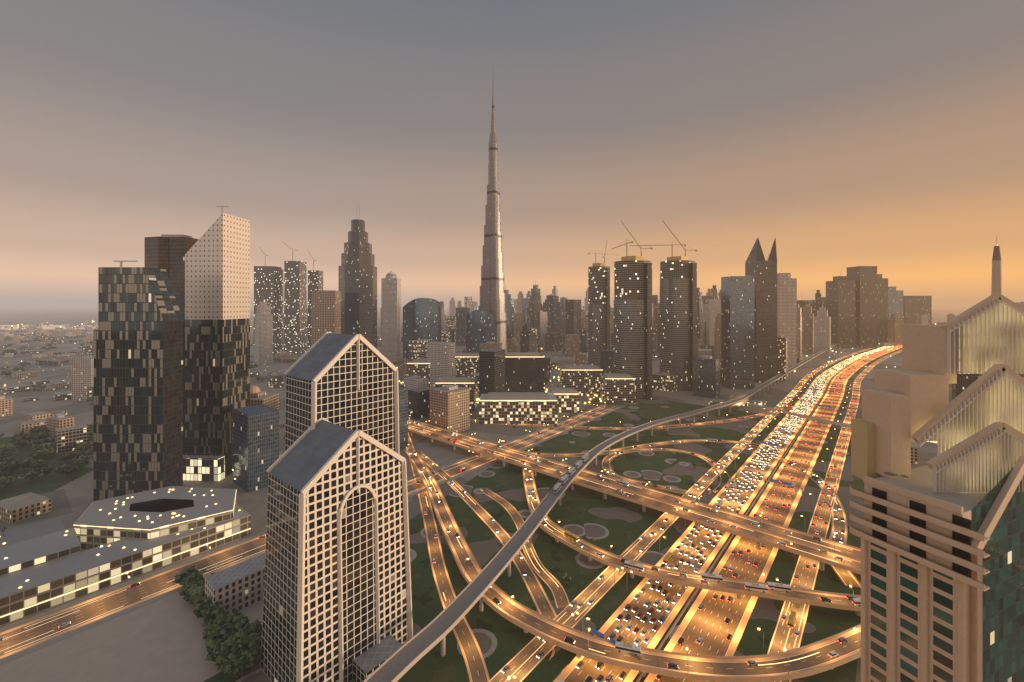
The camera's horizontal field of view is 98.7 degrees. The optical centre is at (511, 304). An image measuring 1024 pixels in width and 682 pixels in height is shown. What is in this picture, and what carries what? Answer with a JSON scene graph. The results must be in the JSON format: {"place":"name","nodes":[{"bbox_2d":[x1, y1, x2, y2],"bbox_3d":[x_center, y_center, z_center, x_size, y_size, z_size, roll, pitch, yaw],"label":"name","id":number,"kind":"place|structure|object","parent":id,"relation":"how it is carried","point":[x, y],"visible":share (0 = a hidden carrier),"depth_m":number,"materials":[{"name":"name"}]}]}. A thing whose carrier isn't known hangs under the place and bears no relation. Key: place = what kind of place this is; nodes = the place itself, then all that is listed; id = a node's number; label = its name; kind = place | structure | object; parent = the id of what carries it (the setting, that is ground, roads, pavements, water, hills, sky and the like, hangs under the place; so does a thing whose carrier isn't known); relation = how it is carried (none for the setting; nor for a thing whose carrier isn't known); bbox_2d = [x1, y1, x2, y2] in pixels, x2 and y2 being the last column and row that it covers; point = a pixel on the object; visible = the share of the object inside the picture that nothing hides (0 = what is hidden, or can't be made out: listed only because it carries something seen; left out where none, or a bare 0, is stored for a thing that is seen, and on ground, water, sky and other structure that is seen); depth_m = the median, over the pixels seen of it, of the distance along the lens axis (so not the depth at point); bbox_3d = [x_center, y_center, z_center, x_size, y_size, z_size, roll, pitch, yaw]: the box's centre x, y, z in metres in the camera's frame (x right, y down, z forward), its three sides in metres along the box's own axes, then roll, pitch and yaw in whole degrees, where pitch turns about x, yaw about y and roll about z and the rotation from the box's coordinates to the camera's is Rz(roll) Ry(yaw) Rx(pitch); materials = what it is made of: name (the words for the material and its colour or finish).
{"place":"outdoors","nodes":[
{"label":"outdoors","id":0,"kind":"place"},
{"bbox_2d":[0,325,97,329],"bbox_3d":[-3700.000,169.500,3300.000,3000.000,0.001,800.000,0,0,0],"label":"creek water","id":1,"kind":"structure","parent":0,"point":[44,327],"depth_m":3228.64,"materials":[{"name":"grey liquid"}]},
{"bbox_2d":[0,486,250,625],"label":"podium ring building","id":2,"kind":"structure","parent":0,"point":[103,544],"depth_m":287.64,"materials":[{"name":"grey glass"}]},
{"bbox_2d":[0,404,621,664],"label":"road","id":3,"kind":"structure","parent":0,"point":[30,634],"depth_m":263.24,"materials":[{"name":"asphalt"}]},
{"bbox_2d":[0,406,605,640],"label":"cars","id":4,"kind":"object","parent":3,"relation":"on","point":[137,584],"visible":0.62,"depth_m":265.95,"materials":[{"name":"white paint"}]},
{"bbox_2d":[406,433,489,681],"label":"road","id":5,"kind":"structure","parent":0,"point":[477,670],"depth_m":262.32,"materials":[{"name":"asphalt"}]},
{"bbox_2d":[411,456,452,600],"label":"traffic","id":6,"kind":"object","parent":5,"relation":"on","point":[435,536],"visible":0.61,"depth_m":354.34,"materials":[{"name":"white paint"}]},
{"bbox_2d":[0,306,971,681],"bbox_3d":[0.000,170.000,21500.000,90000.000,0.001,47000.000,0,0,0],"label":"terrain","id":7,"kind":"structure","parent":0,"point":[72,502],"depth_m":778.36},
{"bbox_2d":[0,516,64,546],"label":"roof","id":8,"kind":"structure","parent":7,"relation":"on","point":[28,532],"depth_m":329.31,"materials":[{"name":"grey concrete"}]},
{"bbox_2d":[0,423,92,499],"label":"park trees","id":9,"kind":"object","parent":7,"relation":"on","point":[32,460],"visible":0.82,"depth_m":451.77,"materials":[{"name":"green plant"}]},
{"bbox_2d":[72,356,92,400],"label":"grey slab","id":10,"kind":"structure","parent":7,"relation":"on","point":[82,373],"depth_m":776.00,"materials":[{"name":"grey concrete"}]},
{"bbox_2d":[0,591,262,681],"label":"sand lot","id":11,"kind":"structure","parent":7,"relation":"on","point":[161,640],"depth_m":214.86,"materials":[{"name":"beige sand"}]},
{"bbox_2d":[93,261,182,500],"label":"tower","id":12,"kind":"structure","parent":7,"relation":"on","point":[137,390],"depth_m":366.00,"materials":[{"name":"black glass"}]},
{"bbox_2d":[145,234,198,454],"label":"dark tower","id":13,"kind":"structure","parent":7,"relation":"on","point":[167,252],"depth_m":448.60,"materials":[{"name":"concrete"}]},
{"bbox_2d":[0,335,378,404],"bbox_3d":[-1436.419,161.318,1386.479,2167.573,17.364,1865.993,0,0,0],"label":"houses","id":14,"kind":"structure","parent":7,"relation":"on","point":[45,362],"depth_m":1289.70,"materials":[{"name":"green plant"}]},
{"bbox_2d":[183,206,249,481],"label":"pale tower","id":15,"kind":"structure","parent":7,"relation":"on","point":[217,323],"depth_m":431.96,"materials":[{"name":"light concrete"},{"name":"dark glass"}]},
{"bbox_2d":[205,553,264,613],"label":"low-rise building","id":16,"kind":"structure","parent":7,"relation":"on","point":[239,587],"depth_m":245.79,"materials":[{"name":"grey concrete"}]},
{"bbox_2d":[250,385,278,409],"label":"building","id":17,"kind":"structure","parent":7,"relation":"on","point":[258,396],"depth_m":522.04,"materials":[{"name":"beige stone"}]},
{"bbox_2d":[254,247,283,353],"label":"tower under construction","id":18,"kind":"structure","parent":7,"relation":"on","point":[269,285],"depth_m":1500.54,"materials":[{"name":"grey metal"}]},
{"bbox_2d":[280,240,306,353],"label":"tower under construction","id":19,"kind":"structure","parent":7,"relation":"on","point":[295,307],"depth_m":1500.00,"materials":[{"name":"grey metal"}]},
{"bbox_2d":[308,251,322,348],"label":"tower under construction","id":20,"kind":"structure","parent":7,"relation":"on","point":[315,279],"depth_m":1600.00,"materials":[{"name":"grey metal"}]},
{"bbox_2d":[311,290,340,345],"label":"building","id":21,"kind":"structure","parent":7,"relation":"on","point":[325,311],"depth_m":900.00,"materials":[{"name":"beige concrete"}]},
{"bbox_2d":[261,331,412,681],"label":"twin towers","id":22,"kind":"structure","parent":7,"relation":"on","point":[337,603],"depth_m":204.04,"materials":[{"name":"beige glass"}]},
{"bbox_2d":[338,203,376,348],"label":"skyscraper","id":23,"kind":"structure","parent":7,"relation":"on","point":[357,278],"depth_m":1009.23,"materials":[{"name":"grey glass"}]},
{"bbox_2d":[381,271,400,360],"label":"skyscraper","id":24,"kind":"structure","parent":7,"relation":"on","point":[390,315],"depth_m":1300.00,"materials":[{"name":"white paint"}]},
{"bbox_2d":[403,298,440,357],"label":"office building","id":25,"kind":"structure","parent":7,"relation":"on","point":[421,318],"depth_m":1090.35,"materials":[{"name":"blue glass"}]},
{"bbox_2d":[407,358,456,386],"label":"office block","id":26,"kind":"structure","parent":7,"relation":"on","point":[420,367],"depth_m":858.00,"materials":[{"name":"concrete"}]},
{"bbox_2d":[4,320,892,478],"bbox_3d":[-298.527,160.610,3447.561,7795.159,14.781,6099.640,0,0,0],"label":"city lights","id":27,"kind":"object","parent":7,"relation":"on","point":[544,383],"visible":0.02,"depth_m":928.30},
{"bbox_2d":[435,377,476,410],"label":"office block","id":28,"kind":"structure","parent":7,"relation":"on","point":[470,383],"depth_m":702.06,"materials":[{"name":"concrete"}]},
{"bbox_2d":[455,353,478,376],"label":"office block","id":29,"kind":"structure","parent":7,"relation":"on","point":[467,363],"depth_m":954.00,"materials":[{"name":"concrete"}]},
{"bbox_2d":[467,309,496,352],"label":"office building","id":30,"kind":"structure","parent":7,"relation":"on","point":[481,325],"depth_m":1140.31,"materials":[{"name":"blue glass"}]},
{"bbox_2d":[478,73,506,351],"bbox_3d":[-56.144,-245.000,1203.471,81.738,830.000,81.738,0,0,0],"label":"skyscraper","id":31,"kind":"structure","parent":7,"relation":"on","point":[492,297],"depth_m":1200.33,"materials":[{"name":"silver metal"}]},
{"bbox_2d":[0,294,1023,523],"bbox_3d":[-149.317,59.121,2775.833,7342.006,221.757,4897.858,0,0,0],"label":"buildings","id":32,"kind":"structure","parent":7,"relation":"on","point":[257,453],"depth_m":795.87,"materials":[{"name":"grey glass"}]},
{"bbox_2d":[479,392,556,423],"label":"office block","id":33,"kind":"structure","parent":7,"relation":"on","point":[515,407],"depth_m":625.00,"materials":[{"name":"concrete"}]},
{"bbox_2d":[505,352,543,391],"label":"office block","id":34,"kind":"structure","parent":7,"relation":"on","point":[524,371],"depth_m":748.00,"materials":[{"name":"grey glass"}]},
{"bbox_2d":[255,283,830,364],"bbox_3d":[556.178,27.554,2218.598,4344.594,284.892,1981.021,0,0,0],"label":"skyline","id":35,"kind":"structure","parent":7,"relation":"on","point":[814,331],"depth_m":1407.60,"materials":[{"name":"grey glass"}]},
{"bbox_2d":[547,388,578,412],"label":"office block","id":36,"kind":"structure","parent":7,"relation":"on","point":[567,400],"depth_m":690.00,"materials":[{"name":"concrete"}]},
{"bbox_2d":[559,365,602,395],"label":"office block","id":37,"kind":"structure","parent":7,"relation":"on","point":[584,380],"depth_m":820.00,"materials":[{"name":"concrete"}]},
{"bbox_2d":[363,344,835,681],"bbox_3d":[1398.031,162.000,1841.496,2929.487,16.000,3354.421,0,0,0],"label":"metro viaduct","id":38,"kind":"object","parent":7,"relation":"on","point":[399,663],"visible":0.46,"depth_m":258.35,"materials":[{"name":"concrete"}]},
{"bbox_2d":[553,454,588,492],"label":"metro train","id":39,"kind":"object","parent":38,"relation":"on","point":[565,478],"visible":1,"depth_m":395.33,"materials":[{"name":"grey metal"}]},
{"bbox_2d":[588,242,617,366],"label":"tower under construction","id":40,"kind":"structure","parent":7,"relation":"on","point":[598,307],"depth_m":1081.28,"materials":[{"name":"concrete"}]},
{"bbox_2d":[601,373,635,402],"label":"office block","id":41,"kind":"structure","parent":7,"relation":"on","point":[618,387],"depth_m":760.00,"materials":[{"name":"concrete"}]},
{"bbox_2d":[409,415,834,551],"bbox_3d":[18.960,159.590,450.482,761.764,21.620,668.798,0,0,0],"label":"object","id":42,"kind":"object","parent":7,"relation":"on","point":[603,480],"visible":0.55,"depth_m":422.72,"materials":[{"name":"grey metal"}]},
{"bbox_2d":[612,221,652,399],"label":"tower under construction","id":43,"kind":"structure","parent":7,"relation":"on","point":[633,316],"depth_m":789.30,"materials":[{"name":"concrete"}]},
{"bbox_2d":[408,424,860,574],"bbox_3d":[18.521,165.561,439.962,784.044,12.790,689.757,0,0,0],"label":"flyover","id":44,"kind":"object","parent":7,"relation":"on","point":[848,563],"visible":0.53,"depth_m":342.14,"materials":[{"name":"concrete"}]},
{"bbox_2d":[421,429,843,560],"bbox_3d":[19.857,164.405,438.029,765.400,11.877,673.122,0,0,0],"label":"cars","id":45,"kind":"object","parent":44,"relation":"on","point":[735,527],"visible":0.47,"depth_m":332.15,"materials":[{"name":"white metal"}]},
{"bbox_2d":[408,419,860,559],"bbox_3d":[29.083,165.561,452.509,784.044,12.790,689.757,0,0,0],"label":"flyover","id":46,"kind":"object","parent":7,"relation":"on","point":[828,544],"visible":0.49,"depth_m":356.89,"materials":[{"name":"concrete"}]},
{"bbox_2d":[408,421,821,540],"bbox_3d":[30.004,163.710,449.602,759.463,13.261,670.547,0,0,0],"label":"cars","id":47,"kind":"object","parent":46,"relation":"on","point":[621,482],"visible":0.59,"depth_m":389.05,"materials":[{"name":"white paint"}]},
{"bbox_2d":[630,220,696,391],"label":"tower under construction","id":48,"kind":"structure","parent":7,"relation":"on","point":[678,314],"depth_m":865.23,"materials":[{"name":"concrete"}]},
{"bbox_2d":[401,296,954,346],"bbox_3d":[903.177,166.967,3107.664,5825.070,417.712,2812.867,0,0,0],"label":"skyline","id":49,"kind":"structure","parent":7,"relation":"on","point":[895,322],"depth_m":1839.53,"materials":[{"name":"grey glass"}]},
{"bbox_2d":[488,346,878,681],"bbox_3d":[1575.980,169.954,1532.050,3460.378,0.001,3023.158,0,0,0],"label":"service road","id":50,"kind":"structure","parent":7,"relation":"on","point":[524,662],"depth_m":274.82,"materials":[{"name":"grey asphalt"}]},
{"bbox_2d":[501,391,796,673],"bbox_3d":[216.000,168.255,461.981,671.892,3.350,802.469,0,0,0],"label":"cars","id":51,"kind":"object","parent":50,"relation":"on","point":[539,655],"visible":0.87,"depth_m":303.17,"materials":[{"name":"white paint"}]},
{"bbox_2d":[702,296,713,303],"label":"tower","id":52,"kind":"structure","parent":7,"relation":"on","point":[705,299],"depth_m":1700.00,"materials":[{"name":"grey glass"}]},
{"bbox_2d":[703,295,720,344],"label":"tower","id":53,"kind":"structure","parent":7,"relation":"on","point":[711,309],"depth_m":1501.21,"materials":[{"name":"concrete"}]},
{"bbox_2d":[529,345,901,681],"bbox_3d":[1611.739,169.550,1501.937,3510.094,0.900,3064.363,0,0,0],"label":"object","id":54,"kind":"object","parent":7,"relation":"on","point":[556,664],"visible":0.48,"depth_m":291.97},
{"bbox_2d":[584,388,836,675],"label":"sign gantries","id":55,"kind":"object","parent":54,"relation":"on","point":[600,635],"visible":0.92,"depth_m":390.36,"materials":[{"name":"grey metal"}]},
{"bbox_2d":[554,345,897,681],"bbox_3d":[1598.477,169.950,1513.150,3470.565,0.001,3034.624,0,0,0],"label":"highway","id":56,"kind":"structure","parent":7,"relation":"on","point":[571,672],"depth_m":286.40,"materials":[{"name":"asphalt"}]},
{"bbox_2d":[557,381,825,681],"bbox_3d":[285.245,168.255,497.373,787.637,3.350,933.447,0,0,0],"label":"cars","id":57,"kind":"object","parent":56,"relation":"on","point":[668,557],"visible":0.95,"depth_m":295.99,"materials":[{"name":"grey paint"}]},
{"bbox_2d":[817,345,899,380],"bbox_3d":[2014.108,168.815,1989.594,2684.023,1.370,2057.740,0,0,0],"label":"cars","id":58,"kind":"object","parent":56,"relation":"on","point":[856,362],"visible":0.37,"depth_m":1326.90,"materials":[{"name":"white metal"}]},
{"bbox_2d":[721,276,754,388],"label":"high-rise tower","id":59,"kind":"structure","parent":7,"relation":"on","point":[737,332],"depth_m":882.00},
{"bbox_2d":[745,237,776,382],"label":"twin-spired skyscraper","id":60,"kind":"structure","parent":7,"relation":"on","point":[760,268],"depth_m":954.00,"materials":[{"name":"grey glass"}]},
{"bbox_2d":[644,345,901,681],"bbox_3d":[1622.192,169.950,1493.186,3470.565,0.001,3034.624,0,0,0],"label":"highway","id":61,"kind":"structure","parent":7,"relation":"on","point":[710,627],"depth_m":290.85,"materials":[{"name":"asphalt"}]},
{"bbox_2d":[656,379,844,680],"bbox_3d":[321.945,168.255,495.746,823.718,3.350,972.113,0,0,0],"label":"cars","id":62,"kind":"object","parent":61,"relation":"on","point":[700,639],"visible":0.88,"depth_m":305.77,"materials":[{"name":"painted metal"},{"name":"glass"}]},
{"bbox_2d":[708,392,850,427],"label":"metro station","id":63,"kind":"object","parent":7,"relation":"on","point":[758,404],"visible":0.79,"depth_m":701.38,"materials":[{"name":"gold"}]},
{"bbox_2d":[777,270,796,371],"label":"skyscraper","id":64,"kind":"structure","parent":7,"relation":"on","point":[786,305],"depth_m":1106.00,"materials":[{"name":"concrete"}]},
{"bbox_2d":[758,397,848,653],"bbox_3d":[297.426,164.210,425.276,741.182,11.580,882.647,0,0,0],"label":"lamps","id":65,"kind":"object","parent":7,"relation":"on","point":[794,545],"visible":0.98,"depth_m":290.16,"materials":[{"name":"grey metal"}]},
{"bbox_2d":[797,293,812,312],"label":"tower","id":66,"kind":"structure","parent":7,"relation":"on","point":[801,303],"depth_m":1916.45,"materials":[{"name":"grey glass"}]},
{"bbox_2d":[808,300,825,309],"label":"tower","id":67,"kind":"structure","parent":7,"relation":"on","point":[812,301],"depth_m":2100.00,"materials":[{"name":"grey glass"}]},
{"bbox_2d":[767,350,901,681],"bbox_3d":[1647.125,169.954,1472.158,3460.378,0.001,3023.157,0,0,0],"label":"service road","id":68,"kind":"structure","parent":7,"relation":"on","point":[785,638],"depth_m":323.58,"materials":[{"name":"asphalt"}]},
{"bbox_2d":[770,397,858,653],"bbox_3d":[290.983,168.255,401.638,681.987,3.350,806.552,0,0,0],"label":"cars","id":69,"kind":"object","parent":68,"relation":"on","point":[791,620],"visible":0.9,"depth_m":338.32,"materials":[{"name":"painted metal"},{"name":"glass"}]},
{"bbox_2d":[826,275,855,347],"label":"tower","id":70,"kind":"structure","parent":7,"relation":"on","point":[840,299],"depth_m":1716.00,"materials":[{"name":"grey glass"}]},
{"bbox_2d":[847,266,876,347],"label":"tower","id":71,"kind":"structure","parent":7,"relation":"on","point":[865,277],"depth_m":1716.00,"materials":[{"name":"grey glass"}]},
{"bbox_2d":[877,274,887,345],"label":"tower","id":72,"kind":"structure","parent":7,"relation":"on","point":[882,309],"depth_m":1800.00,"materials":[{"name":"grey glass"}]},
{"bbox_2d":[888,286,902,319],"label":"tower","id":73,"kind":"structure","parent":7,"relation":"on","point":[895,301],"depth_m":1900.00,"materials":[{"name":"grey glass"}]},
{"bbox_2d":[903,296,931,324],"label":"tower","id":74,"kind":"structure","parent":7,"relation":"on","point":[913,306],"depth_m":2000.00,"materials":[{"name":"grey glass"}]},
{"bbox_2d":[417,452,560,652],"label":"road","id":75,"kind":"structure","parent":0,"point":[544,606],"depth_m":297.83,"materials":[{"name":"asphalt"}]},
{"bbox_2d":[415,451,526,575],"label":"traffic","id":76,"kind":"object","parent":75,"relation":"on","point":[497,531],"visible":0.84,"depth_m":329.31,"materials":[{"name":"white paint"}]},
{"bbox_2d":[0,0,1023,305],"label":"sky","id":77,"kind":"structure","parent":0,"point":[888,135],"materials":[{"name":"grey"}]},
{"bbox_2d":[480,488,569,607],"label":"road","id":78,"kind":"structure","parent":0,"point":[548,578],"depth_m":288.66,"materials":[{"name":"asphalt"}]},
{"bbox_2d":[203,396,863,681],"bbox_3d":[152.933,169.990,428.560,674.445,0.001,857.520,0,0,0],"label":"grass","id":79,"kind":"structure","parent":0,"point":[620,526],"depth_m":333.76,"materials":[{"name":"green plant"}]},
{"bbox_2d":[173,410,710,678],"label":"street trees","id":80,"kind":"object","parent":79,"relation":"on","point":[230,647],"visible":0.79,"depth_m":216.79,"materials":[{"name":"green plant"}]},
{"bbox_2d":[470,412,748,427],"bbox_3d":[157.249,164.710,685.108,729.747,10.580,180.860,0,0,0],"label":"lamps","id":81,"kind":"object","parent":79,"relation":"on","point":[620,422],"visible":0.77,"depth_m":607.21,"materials":[{"name":"grey metal"}]},
{"bbox_2d":[404,448,860,681],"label":"ramp","id":82,"kind":"structure","parent":79,"relation":"on","point":[814,658],"depth_m":206.56,"materials":[{"name":"asphalt"}]},
{"bbox_2d":[409,452,847,669],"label":"traffic","id":83,"kind":"object","parent":82,"relation":"on","point":[627,648],"visible":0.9,"depth_m":205.61,"materials":[{"name":"white paint"}]},
{"bbox_2d":[421,468,859,674],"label":"lamps","id":84,"kind":"object","parent":82,"relation":"on","point":[589,629],"visible":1,"depth_m":204.33,"materials":[{"name":"grey metal"}]},
{"bbox_2d":[505,401,784,681],"bbox_3d":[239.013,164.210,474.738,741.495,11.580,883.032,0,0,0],"label":"lamps","id":85,"kind":"object","parent":79,"relation":"on","point":[648,541],"visible":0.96,"depth_m":302.61,"materials":[{"name":"grey metal"}]},
{"bbox_2d":[602,448,730,496],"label":"loop","id":86,"kind":"object","parent":79,"relation":"on","point":[606,460],"visible":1,"depth_m":458.51,"materials":[{"name":"grey asphalt"}]},
{"bbox_2d":[606,448,726,492],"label":"traffic","id":87,"kind":"object","parent":86,"relation":"on","point":[715,491],"visible":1,"depth_m":446.28,"materials":[{"name":"white paint"}]},
{"bbox_2d":[513,365,825,681],"bbox_3d":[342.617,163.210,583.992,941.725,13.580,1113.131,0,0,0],"label":"cars","id":88,"kind":"object","parent":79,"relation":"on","point":[687,510],"visible":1,"depth_m":371.83,"materials":[{"name":"grey metal"}]},
{"bbox_2d":[522,468,860,615],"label":"ramp","id":89,"kind":"structure","parent":79,"relation":"on","point":[797,596],"depth_m":260.92,"materials":[{"name":"asphalt"}]},
{"bbox_2d":[527,479,852,592],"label":"lamps","id":90,"kind":"object","parent":89,"relation":"on","point":[684,563],"visible":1,"depth_m":257.05,"materials":[{"name":"grey metal"}]},
{"bbox_2d":[525,468,860,605],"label":"traffic","id":91,"kind":"object","parent":89,"relation":"on","point":[747,585],"visible":0.82,"depth_m":258.07,"materials":[{"name":"painted metal"},{"name":"glass"}]},
{"bbox_2d":[745,447,860,587],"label":"ramp","id":92,"kind":"structure","parent":79,"relation":"on","point":[847,578],"depth_m":335.19,"materials":[{"name":"asphalt"}]},
{"bbox_2d":[746,447,844,542],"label":"traffic","id":93,"kind":"object","parent":92,"relation":"on","point":[834,509],"visible":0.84,"depth_m":387.90,"materials":[{"name":"grey paint"}]},
{"bbox_2d":[549,651,567,681],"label":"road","id":94,"kind":"structure","parent":0,"point":[552,654],"depth_m":206.53,"materials":[{"name":"beige concrete"}]},
{"bbox_2d":[470,398,811,429],"bbox_3d":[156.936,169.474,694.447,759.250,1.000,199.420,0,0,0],"label":"road","id":95,"kind":"structure","parent":0,"point":[676,425],"depth_m":621.05,"materials":[{"name":"asphalt"}]},
{"bbox_2d":[472,400,805,428],"bbox_3d":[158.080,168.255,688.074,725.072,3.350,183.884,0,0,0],"label":"traffic","id":96,"kind":"object","parent":95,"relation":"on","point":[714,421],"visible":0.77,"depth_m":621.53,"materials":[{"name":"grey paint"}]},
{"bbox_2d":[520,439,778,456],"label":"road","id":97,"kind":"structure","parent":0,"point":[627,447],"depth_m":523.23,"materials":[{"name":"asphalt"}]},
{"bbox_2d":[537,439,768,455],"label":"traffic","id":98,"kind":"object","parent":97,"relation":"on","point":[715,440],"visible":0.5,"depth_m":543.42,"materials":[{"name":"white paint"}]},
{"bbox_2d":[849,239,1023,681],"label":"tower","id":99,"kind":"structure","parent":0,"point":[942,566],"depth_m":112.58,"materials":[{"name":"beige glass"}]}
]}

